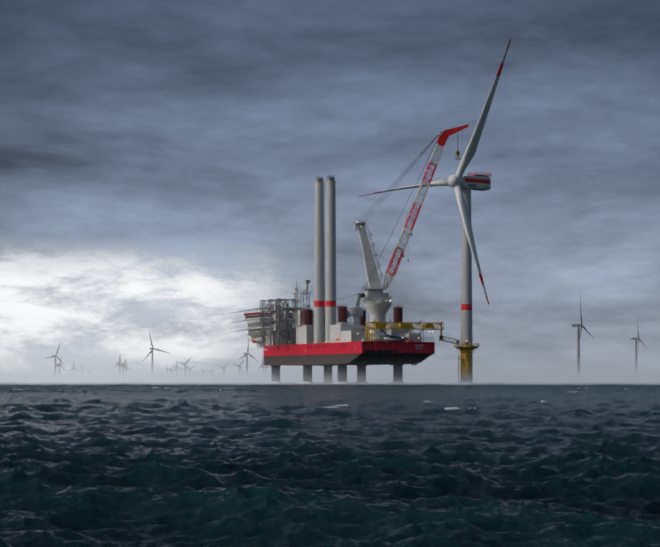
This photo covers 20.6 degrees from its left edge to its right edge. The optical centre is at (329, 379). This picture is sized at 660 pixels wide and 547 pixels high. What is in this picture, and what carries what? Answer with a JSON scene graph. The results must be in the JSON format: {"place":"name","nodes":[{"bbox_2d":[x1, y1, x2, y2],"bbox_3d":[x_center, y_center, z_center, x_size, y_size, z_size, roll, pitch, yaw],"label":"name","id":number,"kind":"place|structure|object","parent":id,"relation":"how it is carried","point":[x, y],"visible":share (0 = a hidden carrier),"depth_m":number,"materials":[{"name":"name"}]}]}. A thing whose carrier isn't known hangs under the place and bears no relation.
{"place":"outdoors","nodes":[
{"label":"outdoors","id":0,"kind":"place"},
{"bbox_2d":[0,379,659,546],"bbox_3d":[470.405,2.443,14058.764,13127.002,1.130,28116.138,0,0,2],"label":"sea surface","id":1,"kind":"object","parent":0,"point":[291,463],"visible":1,"depth_m":50.24,"materials":[{"name":"liquid"}]},
{"bbox_2d":[47,342,64,379],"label":"wind turbine","id":2,"kind":"object","parent":1,"relation":"on","point":[55,373],"visible":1,"depth_m":7549.48,"materials":[{"name":"grey metal"}]},
{"bbox_2d":[54,357,65,379],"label":"wind turbine","id":3,"kind":"object","parent":1,"relation":"on","point":[59,377],"visible":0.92,"depth_m":12058.83,"materials":[{"name":"grey metal"}]},
{"bbox_2d":[69,363,78,379],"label":"wind turbine","id":4,"kind":"object","parent":1,"relation":"on","point":[73,368],"visible":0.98,"depth_m":15536.52,"materials":[{"name":"grey metal"}]},
{"bbox_2d":[115,358,127,379],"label":"wind turbine","id":5,"kind":"object","parent":1,"relation":"on","point":[118,363],"visible":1,"depth_m":10833.99,"materials":[{"name":"grey metal"}]},
{"bbox_2d":[120,358,127,379],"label":"wind turbine","id":6,"kind":"object","parent":1,"relation":"on","point":[123,366],"visible":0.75,"depth_m":13019.35,"materials":[{"name":"grey metal"}]},
{"bbox_2d":[143,333,170,379],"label":"wind turbine","id":7,"kind":"object","parent":1,"relation":"on","point":[152,374],"visible":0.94,"depth_m":5780.41,"materials":[{"name":"grey metal"}]},
{"bbox_2d":[172,360,183,379],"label":"wind turbine","id":8,"kind":"object","parent":1,"relation":"on","point":[176,371],"visible":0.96,"depth_m":14798.30,"materials":[{"name":"grey metal"}]},
{"bbox_2d":[176,357,191,379],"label":"wind turbine","id":9,"kind":"object","parent":1,"relation":"on","point":[185,366],"visible":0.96,"depth_m":11599.95,"materials":[{"name":"grey metal"}]},
{"bbox_2d":[187,366,194,379],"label":"wind turbine","id":10,"kind":"object","parent":1,"relation":"on","point":[190,372],"visible":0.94,"depth_m":16628.79,"materials":[{"name":"grey metal"}]},
{"bbox_2d":[233,359,244,379],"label":"wind turbine","id":11,"kind":"object","parent":1,"relation":"on","point":[239,377],"visible":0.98,"depth_m":12993.38,"materials":[{"name":"grey metal"}]},
{"bbox_2d":[240,340,256,379],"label":"wind turbine","id":12,"kind":"object","parent":1,"relation":"on","point":[246,354],"visible":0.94,"depth_m":6882.23,"materials":[{"name":"grey metal"}]},
{"bbox_2d":[257,356,270,379],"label":"wind turbine","id":13,"kind":"object","parent":1,"relation":"on","point":[262,365],"visible":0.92,"depth_m":12017.87,"materials":[{"name":"grey metal"}]},
{"bbox_2d":[264,366,270,379],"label":"wind turbine","id":14,"kind":"object","parent":1,"relation":"on","point":[265,367],"visible":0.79,"depth_m":15054.03,"materials":[{"name":"grey metal"}]},
{"bbox_2d":[271,304,403,383],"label":"jack-up legs","id":15,"kind":"object","parent":1,"relation":"on","point":[361,369],"visible":0.5,"depth_m":971.57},
{"bbox_2d":[262,341,434,365],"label":"ship hull","id":16,"kind":"object","parent":15,"relation":"on","point":[362,353],"visible":0.98,"depth_m":923.33,"materials":[{"name":"red metal"}]},
{"bbox_2d":[244,280,308,347],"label":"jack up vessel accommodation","id":17,"kind":"object","parent":16,"relation":"on","point":[255,335],"visible":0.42,"depth_m":1027.34,"materials":[{"name":"grey metal"}]},
{"bbox_2d":[362,319,443,341],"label":"yellow deck framework","id":18,"kind":"object","parent":16,"relation":"on","point":[381,326],"visible":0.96,"depth_m":914.13,"materials":[{"name":"yellow metal"}]},
{"bbox_2d":[354,124,468,339],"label":"crane","id":19,"kind":"object","parent":16,"relation":"on","point":[377,305],"visible":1,"depth_m":929.93,"materials":[{"name":"metal"}]},
{"bbox_2d":[281,280,412,342],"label":"deck equipment","id":20,"kind":"object","parent":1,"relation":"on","point":[356,314],"visible":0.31,"depth_m":963.14,"materials":[{"name":"grey metal"}]},
{"bbox_2d":[228,298,296,346],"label":"turbine blade rack","id":21,"kind":"object","parent":20,"relation":"on","point":[276,318],"visible":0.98,"depth_m":988.80,"materials":[{"name":"grey metal"}]},
{"bbox_2d":[312,175,335,343],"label":"turbine tower sections","id":22,"kind":"object","parent":20,"relation":"on","point":[324,310],"visible":0.9,"depth_m":956.42,"materials":[{"name":"grey metal"}]},
{"bbox_2d":[439,336,459,343],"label":"gangway to turbine","id":23,"kind":"object","parent":20,"relation":"attached to","point":[442,338],"visible":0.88,"depth_m":930.06,"materials":[{"name":"grey metal"}]},
{"bbox_2d":[268,381,475,383],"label":"sea foam","id":24,"kind":"object","parent":1,"relation":"on","point":[343,382],"visible":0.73,"depth_m":945.55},
{"bbox_2d":[359,38,510,382],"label":"wind turbine","id":25,"kind":"object","parent":1,"relation":"on","point":[461,184],"visible":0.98,"depth_m":934.93,"materials":[{"name":"white paint"}]},
{"bbox_2d":[572,296,590,380],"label":"wind turbine","id":26,"kind":"object","parent":1,"relation":"on","point":[579,330],"visible":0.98,"depth_m":3285.48,"materials":[{"name":"grey metal"}]},
{"bbox_2d":[631,332,644,379],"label":"wind turbine","id":27,"kind":"object","parent":1,"relation":"on","point":[636,339],"visible":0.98,"depth_m":4355.29,"materials":[{"name":"grey metal"}]},
{"bbox_2d":[0,0,659,378],"label":"sky","id":28,"kind":"structure","parent":0,"point":[161,161],"materials":[{"name":"grey"}]},
{"bbox_2d":[266,310,420,345],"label":"deckhouses","id":29,"kind":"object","parent":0,"point":[341,331],"depth_m":939.79,"materials":[{"name":"grey metal"}]}
]}

